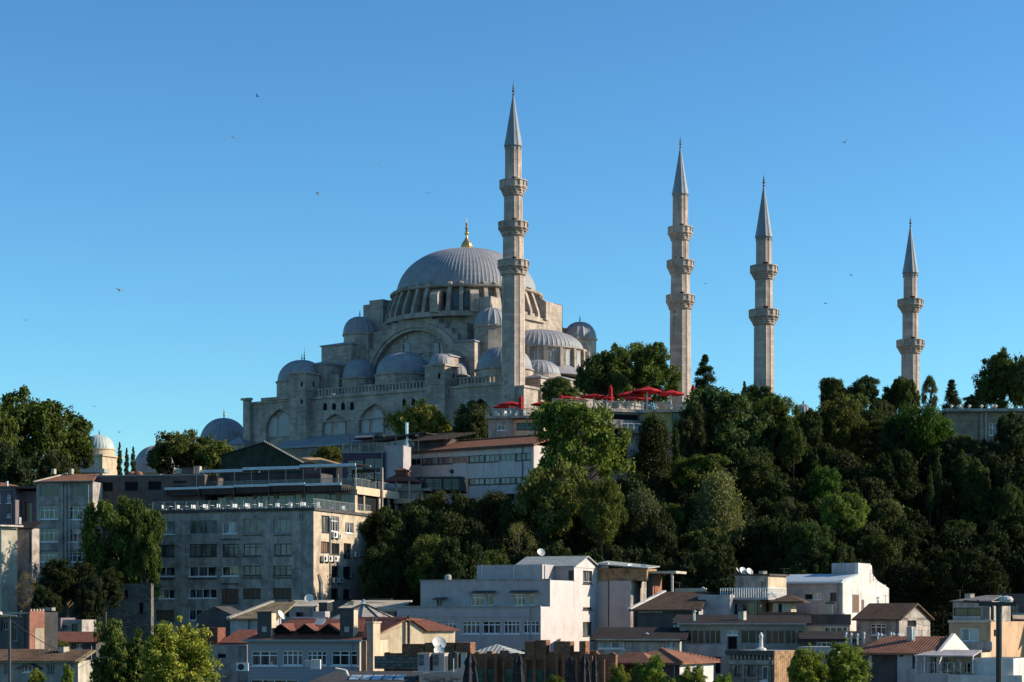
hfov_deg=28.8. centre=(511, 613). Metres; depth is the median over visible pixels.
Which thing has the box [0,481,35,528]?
mauve house
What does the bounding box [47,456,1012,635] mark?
ground
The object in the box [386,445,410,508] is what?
white side house
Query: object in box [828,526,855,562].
tree
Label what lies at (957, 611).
window
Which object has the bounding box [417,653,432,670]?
cooling unit
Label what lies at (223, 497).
window
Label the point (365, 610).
roof lantern
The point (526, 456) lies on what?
window
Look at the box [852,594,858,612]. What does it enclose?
window
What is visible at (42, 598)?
tree
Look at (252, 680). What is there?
window
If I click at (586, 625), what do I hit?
window
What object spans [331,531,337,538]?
air conditioner
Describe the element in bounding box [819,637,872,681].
tree
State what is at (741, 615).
roof box
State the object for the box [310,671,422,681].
flat dark house
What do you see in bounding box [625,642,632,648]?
window
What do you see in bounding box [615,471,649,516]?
tree
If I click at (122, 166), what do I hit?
sky
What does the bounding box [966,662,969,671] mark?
window
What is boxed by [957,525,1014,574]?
tree
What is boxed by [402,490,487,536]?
tree
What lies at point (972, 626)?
tan building
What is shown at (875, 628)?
window
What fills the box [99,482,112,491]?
window
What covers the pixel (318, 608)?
flat sheds
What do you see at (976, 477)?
tree
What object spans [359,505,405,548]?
tree
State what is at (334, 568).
window
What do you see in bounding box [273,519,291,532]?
window
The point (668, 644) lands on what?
window
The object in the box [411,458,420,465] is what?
window
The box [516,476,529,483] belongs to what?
window
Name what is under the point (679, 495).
tree
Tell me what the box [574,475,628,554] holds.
tree
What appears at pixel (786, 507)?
tree
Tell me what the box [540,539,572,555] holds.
tree
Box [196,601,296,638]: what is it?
mossy roof house
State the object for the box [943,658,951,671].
window
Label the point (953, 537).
tree
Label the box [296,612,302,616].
window
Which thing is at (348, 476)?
window
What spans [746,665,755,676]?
window
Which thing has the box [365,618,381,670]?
chimney stack
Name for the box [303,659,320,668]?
exhaust hood
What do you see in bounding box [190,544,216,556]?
window
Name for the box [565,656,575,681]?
parasol
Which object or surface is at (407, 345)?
window
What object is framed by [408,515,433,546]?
tree
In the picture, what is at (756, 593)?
concrete penthouse
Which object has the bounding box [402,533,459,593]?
tree
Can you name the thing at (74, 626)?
window
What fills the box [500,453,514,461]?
window
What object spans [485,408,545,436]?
terrace restaurant
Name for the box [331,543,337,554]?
window
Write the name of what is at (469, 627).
window
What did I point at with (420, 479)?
window
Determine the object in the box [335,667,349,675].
vent elbow
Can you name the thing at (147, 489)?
building
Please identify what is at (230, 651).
concrete wall house
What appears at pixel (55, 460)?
tree
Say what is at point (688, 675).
tree
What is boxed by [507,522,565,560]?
tree
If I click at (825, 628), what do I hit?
window
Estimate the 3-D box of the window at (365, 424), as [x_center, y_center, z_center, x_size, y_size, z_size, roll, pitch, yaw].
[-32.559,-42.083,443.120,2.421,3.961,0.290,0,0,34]
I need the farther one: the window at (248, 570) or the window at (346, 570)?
the window at (346, 570)
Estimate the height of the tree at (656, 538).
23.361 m
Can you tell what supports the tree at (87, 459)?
on the ground
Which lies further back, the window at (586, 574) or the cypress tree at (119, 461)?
the cypress tree at (119, 461)
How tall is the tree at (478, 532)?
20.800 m
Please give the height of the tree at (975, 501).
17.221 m
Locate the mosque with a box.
[227,218,787,457]
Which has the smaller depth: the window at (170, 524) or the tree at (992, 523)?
the window at (170, 524)
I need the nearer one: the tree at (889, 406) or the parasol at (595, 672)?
the parasol at (595, 672)
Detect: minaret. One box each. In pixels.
[497,84,528,415]
[666,137,694,400]
[749,177,778,393]
[896,216,924,418]
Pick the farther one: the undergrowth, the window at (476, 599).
the undergrowth
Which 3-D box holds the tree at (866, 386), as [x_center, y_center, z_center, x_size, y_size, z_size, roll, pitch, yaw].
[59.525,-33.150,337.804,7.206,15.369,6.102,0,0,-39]
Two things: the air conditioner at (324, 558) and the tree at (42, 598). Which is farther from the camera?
the air conditioner at (324, 558)
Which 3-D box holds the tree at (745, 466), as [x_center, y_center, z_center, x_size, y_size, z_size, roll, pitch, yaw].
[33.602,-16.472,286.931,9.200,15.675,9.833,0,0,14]
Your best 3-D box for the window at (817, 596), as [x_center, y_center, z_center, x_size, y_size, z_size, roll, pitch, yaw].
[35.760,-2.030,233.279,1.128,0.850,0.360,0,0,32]
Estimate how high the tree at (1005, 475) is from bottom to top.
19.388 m
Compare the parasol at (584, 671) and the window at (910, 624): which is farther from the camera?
the window at (910, 624)
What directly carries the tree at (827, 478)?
on the ground
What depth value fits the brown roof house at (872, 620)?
225.48 m
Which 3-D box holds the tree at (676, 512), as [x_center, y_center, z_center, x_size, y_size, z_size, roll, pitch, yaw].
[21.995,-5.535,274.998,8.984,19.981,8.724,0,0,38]
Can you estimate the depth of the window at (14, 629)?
200.63 m
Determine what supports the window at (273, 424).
in the mosque
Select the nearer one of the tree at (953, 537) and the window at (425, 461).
the tree at (953, 537)
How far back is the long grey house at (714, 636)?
209.39 m
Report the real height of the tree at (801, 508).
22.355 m
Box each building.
[32,469,109,604]
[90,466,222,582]
[152,463,398,633]
[342,422,435,488]
[395,556,600,653]
[408,432,584,509]
[597,561,659,626]
[786,563,888,630]
[939,404,1023,456]
[948,595,1023,656]
[996,594,1023,620]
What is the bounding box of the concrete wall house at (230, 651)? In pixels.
[128,627,256,681]
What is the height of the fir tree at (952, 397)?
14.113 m
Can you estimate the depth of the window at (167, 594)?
265.41 m
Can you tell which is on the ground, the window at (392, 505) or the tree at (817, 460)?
the tree at (817, 460)
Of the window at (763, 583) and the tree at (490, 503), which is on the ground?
the tree at (490, 503)
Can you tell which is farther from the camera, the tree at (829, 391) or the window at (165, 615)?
the tree at (829, 391)
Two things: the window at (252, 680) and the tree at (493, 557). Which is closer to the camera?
the window at (252, 680)
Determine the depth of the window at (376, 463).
299.13 m
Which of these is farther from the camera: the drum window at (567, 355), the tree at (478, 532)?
the drum window at (567, 355)
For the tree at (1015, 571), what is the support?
on the ground
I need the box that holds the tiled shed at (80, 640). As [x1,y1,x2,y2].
[58,632,105,659]
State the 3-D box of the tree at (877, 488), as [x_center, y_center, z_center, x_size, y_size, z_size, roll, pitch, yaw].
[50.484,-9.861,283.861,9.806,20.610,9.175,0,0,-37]
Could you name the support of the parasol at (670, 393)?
on the terrace restaurant at (632, 418)
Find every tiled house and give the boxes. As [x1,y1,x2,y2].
[0,649,99,681]
[628,588,738,626]
[856,627,1023,681]
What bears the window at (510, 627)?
in the white building at (552, 599)
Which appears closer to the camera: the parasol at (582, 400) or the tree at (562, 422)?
the tree at (562, 422)
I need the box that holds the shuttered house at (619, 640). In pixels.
[590,627,688,655]
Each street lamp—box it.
[0,611,16,681]
[963,596,1015,681]
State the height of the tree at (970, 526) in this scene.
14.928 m
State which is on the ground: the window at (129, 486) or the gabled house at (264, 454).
the gabled house at (264, 454)
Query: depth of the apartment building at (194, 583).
263.88 m
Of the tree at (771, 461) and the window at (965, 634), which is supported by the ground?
the tree at (771, 461)
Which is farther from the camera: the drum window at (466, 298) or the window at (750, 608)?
the drum window at (466, 298)
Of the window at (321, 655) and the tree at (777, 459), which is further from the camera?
the tree at (777, 459)
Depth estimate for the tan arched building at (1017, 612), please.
216.55 m
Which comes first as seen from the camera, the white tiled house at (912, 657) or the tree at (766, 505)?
the white tiled house at (912, 657)
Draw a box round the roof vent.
[692,610,696,620]
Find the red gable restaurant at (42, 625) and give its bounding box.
[0,609,57,649]
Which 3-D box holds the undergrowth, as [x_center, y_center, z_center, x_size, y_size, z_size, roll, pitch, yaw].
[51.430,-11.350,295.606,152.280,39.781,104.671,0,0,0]
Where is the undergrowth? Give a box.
[796,455,1012,635]
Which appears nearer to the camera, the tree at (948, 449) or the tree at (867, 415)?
the tree at (948, 449)
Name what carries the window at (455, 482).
in the terrace annex
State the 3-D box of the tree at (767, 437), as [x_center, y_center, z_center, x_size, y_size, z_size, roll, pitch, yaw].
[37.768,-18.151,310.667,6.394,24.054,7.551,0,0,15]
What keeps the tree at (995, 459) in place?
on the ground
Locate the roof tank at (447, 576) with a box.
[445,574,450,579]
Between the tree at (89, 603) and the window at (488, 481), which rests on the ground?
the tree at (89, 603)
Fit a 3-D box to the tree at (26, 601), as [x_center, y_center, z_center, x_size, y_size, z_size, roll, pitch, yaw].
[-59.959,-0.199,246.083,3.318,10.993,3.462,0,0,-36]
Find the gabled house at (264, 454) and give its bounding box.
[218,440,303,475]
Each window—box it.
[3,620,7,629]
[6,494,10,503]
[12,627,16,640]
[22,665,34,672]
[25,502,31,521]
[30,532,30,562]
[39,506,58,519]
[39,529,57,542]
[39,552,57,562]
[40,485,58,496]
[47,665,53,674]
[67,529,82,542]
[67,552,85,562]
[70,506,86,519]
[71,624,78,631]
[72,485,86,496]
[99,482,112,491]
[125,482,137,490]
[139,602,142,613]
[148,481,160,489]
[155,610,174,620]
[157,545,174,556]
[157,589,173,599]
[158,567,174,576]
[160,520,174,535]
[188,589,216,598]
[188,609,207,620]
[189,566,216,576]
[190,520,216,533]
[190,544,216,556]
[209,495,225,507]
[218,654,225,657]
[221,522,236,534]
[221,544,238,556]
[221,566,238,576]
[222,589,237,603]
[232,494,252,507]
[242,543,261,556]
[242,588,260,598]
[243,519,261,532]
[244,566,260,575]
[250,651,278,666]
[251,679,297,681]
[256,494,273,507]
[268,416,277,437]
[272,588,291,598]
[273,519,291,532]
[274,566,291,575]
[275,543,291,555]
[278,412,288,436]
[278,493,300,507]
[281,651,302,666]
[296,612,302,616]
[305,493,335,507]
[305,651,326,665]
[321,515,327,532]
[321,541,327,552]
[324,419,332,434]
[330,651,357,666]
[331,516,339,532]
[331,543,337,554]
[331,588,339,599]
[332,566,339,577]
[338,419,345,434]
[341,493,352,507]
[343,567,351,578]
[343,589,350,599]
[344,543,351,558]
[345,474,383,481]
[345,522,353,533]
[347,460,362,471]
[358,495,362,510]
[361,416,369,432]
[364,458,383,468]
[365,495,376,511]
[373,409,384,432]
[383,498,387,505]
[384,611,395,615]
[390,499,394,511]
[404,342,410,351]
[410,478,423,487]
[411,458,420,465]
[420,458,435,465]
[425,478,441,489]
[433,342,439,355]
[436,457,451,464]
[437,600,442,605]
[443,478,459,490]
[444,292,446,305]
[444,621,455,627]
[453,292,458,305]
[453,456,467,463]
[461,621,479,634]
[464,292,468,305]
[467,455,482,463]
[469,478,483,485]
[471,594,483,605]
[481,621,500,634]
[483,454,498,462]
[485,478,498,484]
[488,594,492,605]
[497,425,504,430]
[499,477,514,484]
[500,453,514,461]
[500,493,514,500]
[502,621,519,634]
[513,594,524,605]
[514,453,530,461]
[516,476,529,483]
[517,423,540,429]
[522,621,538,633]
[527,594,534,605]
[534,349,539,359]
[550,349,555,363]
[565,349,569,364]
[569,570,574,581]
[577,351,579,366]
[583,571,592,584]
[583,607,592,610]
[583,622,590,636]
[599,642,624,649]
[612,414,637,419]
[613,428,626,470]
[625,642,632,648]
[666,642,676,649]
[686,630,703,643]
[705,630,720,643]
[715,657,720,673]
[726,630,737,635]
[728,636,736,648]
[733,666,741,676]
[741,630,763,643]
[742,603,759,614]
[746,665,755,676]
[760,666,768,681]
[761,581,765,590]
[766,630,784,643]
[778,604,781,611]
[785,630,802,643]
[805,594,811,598]
[812,593,820,599]
[817,642,831,645]
[824,627,848,630]
[831,593,835,600]
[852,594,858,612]
[861,599,863,609]
[869,624,886,635]
[908,620,914,626]
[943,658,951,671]
[952,608,981,616]
[955,659,960,670]
[959,628,979,641]
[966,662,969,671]
[983,607,988,618]
[989,423,995,435]
[1011,604,1018,614]
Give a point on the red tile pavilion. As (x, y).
(676, 662)
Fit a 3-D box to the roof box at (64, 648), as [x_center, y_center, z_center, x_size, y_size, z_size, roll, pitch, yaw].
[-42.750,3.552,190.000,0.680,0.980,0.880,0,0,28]
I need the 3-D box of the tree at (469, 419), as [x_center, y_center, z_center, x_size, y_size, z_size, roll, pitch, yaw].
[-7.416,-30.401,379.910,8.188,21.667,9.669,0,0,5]
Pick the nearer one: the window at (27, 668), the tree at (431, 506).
the window at (27, 668)
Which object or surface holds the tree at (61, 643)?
on the ground
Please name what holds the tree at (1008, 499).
on the ground
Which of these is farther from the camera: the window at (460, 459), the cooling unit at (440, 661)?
the window at (460, 459)
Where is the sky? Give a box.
[0,0,1023,474]
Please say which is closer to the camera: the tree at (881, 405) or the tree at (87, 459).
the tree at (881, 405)
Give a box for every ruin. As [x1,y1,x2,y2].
[98,583,153,644]
[374,640,617,681]
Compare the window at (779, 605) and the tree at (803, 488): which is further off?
the tree at (803, 488)
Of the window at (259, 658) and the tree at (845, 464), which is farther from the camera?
the tree at (845, 464)
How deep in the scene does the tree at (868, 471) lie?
288.91 m
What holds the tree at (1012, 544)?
on the ground
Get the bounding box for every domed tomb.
[80,431,122,474]
[135,438,178,474]
[199,411,242,473]
[799,401,811,417]
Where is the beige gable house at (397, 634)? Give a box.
[358,615,459,652]
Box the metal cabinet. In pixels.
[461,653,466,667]
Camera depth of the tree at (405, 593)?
256.57 m
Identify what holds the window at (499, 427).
in the terrace restaurant at (500, 426)
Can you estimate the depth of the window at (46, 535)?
275.84 m
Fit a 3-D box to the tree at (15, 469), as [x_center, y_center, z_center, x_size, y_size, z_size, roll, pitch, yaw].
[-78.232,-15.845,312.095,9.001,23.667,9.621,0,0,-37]
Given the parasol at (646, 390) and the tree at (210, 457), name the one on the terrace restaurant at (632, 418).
the parasol at (646, 390)
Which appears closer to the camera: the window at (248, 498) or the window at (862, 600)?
the window at (862, 600)
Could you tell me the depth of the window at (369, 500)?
275.64 m
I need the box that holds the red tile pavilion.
[618,647,720,681]
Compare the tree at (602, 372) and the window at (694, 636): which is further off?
the tree at (602, 372)
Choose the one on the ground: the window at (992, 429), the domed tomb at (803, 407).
the domed tomb at (803, 407)
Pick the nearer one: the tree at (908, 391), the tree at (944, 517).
the tree at (944, 517)
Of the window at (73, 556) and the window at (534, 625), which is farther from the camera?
the window at (73, 556)
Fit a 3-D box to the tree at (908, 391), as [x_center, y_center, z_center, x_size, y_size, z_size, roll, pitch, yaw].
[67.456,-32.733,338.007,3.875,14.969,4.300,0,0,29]
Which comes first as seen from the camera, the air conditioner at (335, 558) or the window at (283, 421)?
the air conditioner at (335, 558)
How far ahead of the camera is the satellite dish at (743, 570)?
233.00 m
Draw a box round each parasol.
[463,653,477,681]
[493,405,513,415]
[498,401,517,418]
[512,653,524,681]
[518,395,523,414]
[531,401,542,405]
[556,396,575,401]
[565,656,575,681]
[571,398,587,401]
[579,654,590,681]
[580,394,604,406]
[591,656,599,681]
[599,396,613,407]
[607,385,613,407]
[616,391,641,408]
[624,396,644,408]
[632,387,661,408]
[636,396,651,408]
[657,390,683,408]
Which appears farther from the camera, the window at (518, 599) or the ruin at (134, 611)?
the ruin at (134, 611)
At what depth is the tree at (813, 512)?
272.80 m
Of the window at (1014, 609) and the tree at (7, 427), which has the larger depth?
the tree at (7, 427)
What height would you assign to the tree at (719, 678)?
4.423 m
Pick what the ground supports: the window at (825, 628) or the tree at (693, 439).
the tree at (693, 439)
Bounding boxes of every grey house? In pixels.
[17,521,41,611]
[672,612,811,680]
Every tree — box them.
[0,384,95,473]
[0,408,24,471]
[0,437,39,485]
[13,572,36,611]
[27,666,46,681]
[29,584,62,615]
[30,557,96,617]
[36,449,84,478]
[58,639,71,649]
[60,415,95,468]
[61,664,74,681]
[73,575,106,621]
[76,494,161,601]
[88,567,125,626]
[89,618,144,681]
[116,442,122,474]
[123,448,129,474]
[126,509,167,584]
[130,446,136,471]
[137,615,225,681]
[139,625,163,681]
[145,429,229,474]
[194,440,234,475]
[310,445,341,470]
[355,548,398,599]
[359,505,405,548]
[361,541,401,598]
[375,502,438,547]
[376,529,409,591]
[382,398,453,447]
[391,547,419,605]
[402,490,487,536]
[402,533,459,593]
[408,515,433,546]
[425,535,484,579]
[427,497,449,515]
[430,507,472,550]
[443,487,487,528]
[451,400,490,439]
[459,516,506,553]
[471,542,502,559]
[478,485,508,538]
[480,548,510,564]
[493,494,536,538]
[497,521,529,556]
[499,521,539,561]
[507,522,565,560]
[510,545,539,564]
[512,453,588,541]
[526,397,635,484]
[539,376,580,403]
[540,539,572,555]
[545,673,563,681]
[553,529,591,555]
[573,342,634,408]
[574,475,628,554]
[574,525,628,560]
[587,542,629,567]
[607,663,635,681]
[609,524,645,559]
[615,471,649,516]
[617,483,667,546]
[621,546,663,597]
[624,341,681,408]
[628,409,678,492]
[632,653,675,681]
[634,507,680,563]
[647,470,681,502]
[649,489,667,508]
[656,502,693,538]
[657,557,680,591]
[666,484,702,505]
[667,544,716,594]
[668,452,733,490]
[670,402,709,458]
[671,419,680,462]
[673,526,730,563]
[675,386,774,461]
[676,661,708,681]
[677,490,702,547]
[684,467,747,593]
[690,530,736,569]
[693,354,719,389]
[700,549,741,594]
[712,672,731,681]
[719,445,776,493]
[725,446,781,496]
[729,515,780,573]
[731,492,755,530]
[736,480,762,509]
[741,381,746,396]
[743,384,775,413]
[744,495,802,522]
[749,471,800,514]
[751,393,800,475]
[752,515,791,573]
[755,429,774,460]
[767,555,811,574]
[772,424,801,490]
[772,496,800,523]
[776,420,807,478]
[776,515,829,565]
[780,439,825,490]
[784,495,807,517]
[784,521,836,561]
[786,643,832,681]
[789,474,823,507]
[792,494,835,530]
[796,546,831,573]
[798,408,825,461]
[801,439,835,486]
[805,465,841,500]
[812,393,875,456]
[818,377,851,401]
[819,491,870,541]
[819,491,873,529]
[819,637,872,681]
[821,447,873,485]
[827,440,871,465]
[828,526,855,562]
[830,538,869,564]
[834,521,884,559]
[837,393,868,412]
[839,473,894,505]
[844,375,881,409]
[847,464,878,492]
[853,418,884,466]
[854,433,883,464]
[854,533,915,594]
[859,406,890,427]
[862,497,916,540]
[864,461,897,473]
[868,397,893,412]
[873,448,925,510]
[874,397,896,420]
[875,515,924,581]
[876,416,922,466]
[878,398,958,483]
[878,557,944,615]
[881,374,909,414]
[891,485,933,518]
[898,378,920,409]
[901,506,937,548]
[915,446,936,484]
[915,479,956,532]
[916,539,945,613]
[919,467,959,501]
[920,375,938,406]
[921,542,959,634]
[924,435,967,488]
[925,523,981,557]
[926,465,934,510]
[931,545,992,610]
[932,510,953,540]
[933,450,942,524]
[938,499,977,527]
[940,379,962,408]
[940,519,984,543]
[947,448,980,499]
[950,488,1003,535]
[957,433,979,457]
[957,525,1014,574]
[958,458,991,493]
[962,394,985,407]
[969,555,1012,600]
[971,346,1019,407]
[971,438,1010,487]
[980,515,1005,538]
[986,483,1023,519]
[988,452,1009,491]
[988,509,1023,551]
[991,459,1023,503]
[993,410,1023,462]
[997,454,1023,489]
[1003,532,1023,583]
[1004,352,1023,407]
[1004,550,1023,593]
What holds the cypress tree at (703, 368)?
on the ground
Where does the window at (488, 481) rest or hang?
in the long building at (504, 463)
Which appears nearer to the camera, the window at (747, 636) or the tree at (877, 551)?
the window at (747, 636)
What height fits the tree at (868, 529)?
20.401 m
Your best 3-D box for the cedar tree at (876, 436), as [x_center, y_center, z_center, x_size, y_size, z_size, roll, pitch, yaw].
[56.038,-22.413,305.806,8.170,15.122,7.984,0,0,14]
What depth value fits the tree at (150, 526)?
255.12 m
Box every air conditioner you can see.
[236,663,248,671]
[321,556,327,561]
[328,556,332,561]
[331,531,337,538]
[332,578,337,582]
[333,556,337,561]
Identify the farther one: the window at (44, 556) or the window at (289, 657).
the window at (44, 556)
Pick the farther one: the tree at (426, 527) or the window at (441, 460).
the window at (441, 460)
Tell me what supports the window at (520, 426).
in the terrace restaurant at (500, 426)
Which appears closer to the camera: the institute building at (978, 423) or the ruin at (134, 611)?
the ruin at (134, 611)
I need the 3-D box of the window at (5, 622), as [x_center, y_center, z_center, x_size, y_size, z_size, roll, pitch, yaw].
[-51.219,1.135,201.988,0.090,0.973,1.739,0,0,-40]
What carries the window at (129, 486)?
in the building at (147, 489)
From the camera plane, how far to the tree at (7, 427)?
320.57 m
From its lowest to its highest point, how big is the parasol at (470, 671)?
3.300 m
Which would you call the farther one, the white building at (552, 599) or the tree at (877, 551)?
the tree at (877, 551)
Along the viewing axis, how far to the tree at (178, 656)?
150.89 m
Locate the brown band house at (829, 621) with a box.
[805,602,850,630]
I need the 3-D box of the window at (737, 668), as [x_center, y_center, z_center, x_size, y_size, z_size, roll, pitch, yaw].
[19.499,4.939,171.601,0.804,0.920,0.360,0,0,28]
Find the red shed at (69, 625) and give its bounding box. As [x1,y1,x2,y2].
[38,608,95,631]
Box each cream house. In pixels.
[0,517,22,611]
[768,594,809,611]
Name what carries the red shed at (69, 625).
on the ground
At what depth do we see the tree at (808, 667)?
155.41 m
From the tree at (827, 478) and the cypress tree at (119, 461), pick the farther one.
the cypress tree at (119, 461)
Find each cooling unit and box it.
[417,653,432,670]
[432,653,448,670]
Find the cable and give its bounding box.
[11,620,108,657]
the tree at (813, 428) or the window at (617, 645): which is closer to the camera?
the window at (617, 645)
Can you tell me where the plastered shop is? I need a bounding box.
[418,667,464,681]
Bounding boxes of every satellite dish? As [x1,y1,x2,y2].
[278,610,284,624]
[304,594,312,601]
[433,636,445,647]
[434,646,444,652]
[537,549,544,555]
[740,567,746,573]
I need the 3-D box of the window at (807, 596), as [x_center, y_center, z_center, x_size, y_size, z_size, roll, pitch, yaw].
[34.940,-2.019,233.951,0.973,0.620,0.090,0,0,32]
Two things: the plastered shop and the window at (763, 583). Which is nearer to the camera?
the plastered shop
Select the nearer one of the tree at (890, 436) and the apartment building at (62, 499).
the apartment building at (62, 499)
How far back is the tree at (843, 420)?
304.06 m
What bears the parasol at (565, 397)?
on the terrace restaurant at (632, 418)
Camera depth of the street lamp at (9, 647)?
109.94 m
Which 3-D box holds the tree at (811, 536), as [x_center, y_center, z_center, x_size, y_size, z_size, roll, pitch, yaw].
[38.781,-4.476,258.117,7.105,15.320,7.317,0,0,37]
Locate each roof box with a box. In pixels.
[58,646,69,653]
[738,611,745,619]
[964,593,974,597]
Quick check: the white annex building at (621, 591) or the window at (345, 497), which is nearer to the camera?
the white annex building at (621, 591)
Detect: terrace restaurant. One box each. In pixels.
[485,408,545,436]
[530,399,685,486]
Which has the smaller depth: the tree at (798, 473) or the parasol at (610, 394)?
the tree at (798, 473)
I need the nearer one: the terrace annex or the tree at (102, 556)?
the tree at (102, 556)
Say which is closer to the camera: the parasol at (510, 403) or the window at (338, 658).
the window at (338, 658)
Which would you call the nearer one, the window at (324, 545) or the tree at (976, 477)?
the window at (324, 545)
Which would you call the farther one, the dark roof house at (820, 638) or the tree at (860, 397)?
the tree at (860, 397)
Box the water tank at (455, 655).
[450,651,459,669]
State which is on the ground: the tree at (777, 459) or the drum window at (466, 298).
the tree at (777, 459)
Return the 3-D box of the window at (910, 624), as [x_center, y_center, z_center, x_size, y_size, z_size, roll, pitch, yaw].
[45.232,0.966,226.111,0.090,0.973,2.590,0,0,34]
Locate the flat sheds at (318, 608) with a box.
[281,600,333,623]
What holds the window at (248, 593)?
in the apartment building at (194, 583)
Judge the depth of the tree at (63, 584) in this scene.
250.69 m
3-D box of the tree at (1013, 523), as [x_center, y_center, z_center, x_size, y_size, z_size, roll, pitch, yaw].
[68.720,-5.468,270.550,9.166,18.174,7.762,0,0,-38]
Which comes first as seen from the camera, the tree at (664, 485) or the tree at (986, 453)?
the tree at (664, 485)
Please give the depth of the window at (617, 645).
205.94 m
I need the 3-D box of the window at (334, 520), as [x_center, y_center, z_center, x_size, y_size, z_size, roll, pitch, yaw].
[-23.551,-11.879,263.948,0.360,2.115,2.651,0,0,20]
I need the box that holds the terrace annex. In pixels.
[377,476,468,511]
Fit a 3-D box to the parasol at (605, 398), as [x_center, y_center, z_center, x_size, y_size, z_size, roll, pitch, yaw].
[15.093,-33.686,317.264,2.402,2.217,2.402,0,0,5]
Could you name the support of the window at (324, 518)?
in the apartment building at (194, 583)
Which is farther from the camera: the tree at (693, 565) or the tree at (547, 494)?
the tree at (547, 494)
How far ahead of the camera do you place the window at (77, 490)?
275.17 m
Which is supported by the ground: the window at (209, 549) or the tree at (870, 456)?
the tree at (870, 456)
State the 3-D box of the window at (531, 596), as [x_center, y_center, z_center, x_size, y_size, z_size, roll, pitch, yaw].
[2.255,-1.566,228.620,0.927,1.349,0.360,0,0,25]
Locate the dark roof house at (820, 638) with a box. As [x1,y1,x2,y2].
[797,631,861,655]
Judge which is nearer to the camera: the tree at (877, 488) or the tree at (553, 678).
the tree at (553, 678)
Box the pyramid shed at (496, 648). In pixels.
[475,644,523,653]
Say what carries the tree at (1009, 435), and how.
on the ground
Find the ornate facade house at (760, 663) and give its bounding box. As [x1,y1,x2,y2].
[725,632,831,681]
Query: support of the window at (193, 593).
in the apartment building at (194, 583)
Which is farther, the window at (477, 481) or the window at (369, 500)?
the window at (477, 481)
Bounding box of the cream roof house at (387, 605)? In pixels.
[338,599,411,616]
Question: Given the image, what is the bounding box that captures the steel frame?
[412,658,456,674]
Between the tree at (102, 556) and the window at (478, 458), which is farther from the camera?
the window at (478, 458)
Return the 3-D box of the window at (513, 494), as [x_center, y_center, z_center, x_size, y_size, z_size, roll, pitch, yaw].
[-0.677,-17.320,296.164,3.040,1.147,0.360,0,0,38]
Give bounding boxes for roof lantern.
[328,599,395,618]
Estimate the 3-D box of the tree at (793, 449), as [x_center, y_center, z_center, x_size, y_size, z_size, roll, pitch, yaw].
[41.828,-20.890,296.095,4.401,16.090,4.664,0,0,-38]
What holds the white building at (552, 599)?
on the ground
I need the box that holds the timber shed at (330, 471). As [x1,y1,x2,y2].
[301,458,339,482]
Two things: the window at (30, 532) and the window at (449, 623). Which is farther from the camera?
the window at (30, 532)
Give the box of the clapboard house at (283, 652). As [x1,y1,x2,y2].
[242,608,420,681]
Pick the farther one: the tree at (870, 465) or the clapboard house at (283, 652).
the tree at (870, 465)
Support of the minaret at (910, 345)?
on the ground
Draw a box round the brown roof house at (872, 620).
[852,603,934,648]
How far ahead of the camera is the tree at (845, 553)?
254.52 m
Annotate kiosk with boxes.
[383,468,422,506]
[648,571,685,597]
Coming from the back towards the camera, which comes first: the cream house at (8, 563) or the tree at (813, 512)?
the tree at (813, 512)
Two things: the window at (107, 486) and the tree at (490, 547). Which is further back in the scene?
the window at (107, 486)
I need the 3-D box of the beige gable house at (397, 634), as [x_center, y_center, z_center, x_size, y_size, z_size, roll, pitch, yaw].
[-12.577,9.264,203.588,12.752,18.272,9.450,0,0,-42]
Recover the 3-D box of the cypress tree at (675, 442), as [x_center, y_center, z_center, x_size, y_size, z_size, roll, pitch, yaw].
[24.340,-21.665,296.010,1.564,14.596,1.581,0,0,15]
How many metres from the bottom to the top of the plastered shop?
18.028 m
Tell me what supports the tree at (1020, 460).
on the ground
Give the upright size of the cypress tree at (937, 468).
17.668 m
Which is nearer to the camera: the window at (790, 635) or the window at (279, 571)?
the window at (790, 635)
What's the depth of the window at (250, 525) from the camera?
261.04 m
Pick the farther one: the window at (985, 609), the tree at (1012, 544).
the tree at (1012, 544)
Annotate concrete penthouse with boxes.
[720,574,788,614]
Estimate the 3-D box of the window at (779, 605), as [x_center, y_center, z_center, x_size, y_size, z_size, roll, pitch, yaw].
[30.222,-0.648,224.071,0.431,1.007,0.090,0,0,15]
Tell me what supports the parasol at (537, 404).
on the terrace restaurant at (500, 426)
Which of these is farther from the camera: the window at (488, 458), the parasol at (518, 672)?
the window at (488, 458)
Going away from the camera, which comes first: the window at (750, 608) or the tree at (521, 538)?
the window at (750, 608)
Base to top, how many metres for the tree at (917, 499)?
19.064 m
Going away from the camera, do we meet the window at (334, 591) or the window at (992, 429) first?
the window at (334, 591)
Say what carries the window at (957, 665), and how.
in the white tiled house at (912, 657)
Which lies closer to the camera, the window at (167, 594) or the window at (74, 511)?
the window at (167, 594)
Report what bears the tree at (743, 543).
on the ground
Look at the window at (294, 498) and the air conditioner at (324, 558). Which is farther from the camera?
the window at (294, 498)
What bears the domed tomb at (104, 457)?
on the ground
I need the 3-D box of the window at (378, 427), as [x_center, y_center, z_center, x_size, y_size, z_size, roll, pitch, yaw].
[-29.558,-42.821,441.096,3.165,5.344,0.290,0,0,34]
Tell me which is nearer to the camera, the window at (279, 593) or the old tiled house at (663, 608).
the old tiled house at (663, 608)
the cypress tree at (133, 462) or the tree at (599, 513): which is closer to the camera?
the tree at (599, 513)
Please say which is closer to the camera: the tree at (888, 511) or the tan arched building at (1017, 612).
the tan arched building at (1017, 612)
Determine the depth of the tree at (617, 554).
253.45 m
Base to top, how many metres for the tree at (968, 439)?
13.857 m
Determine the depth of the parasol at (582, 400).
319.82 m
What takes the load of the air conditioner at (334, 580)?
attached to the apartment building at (194, 583)

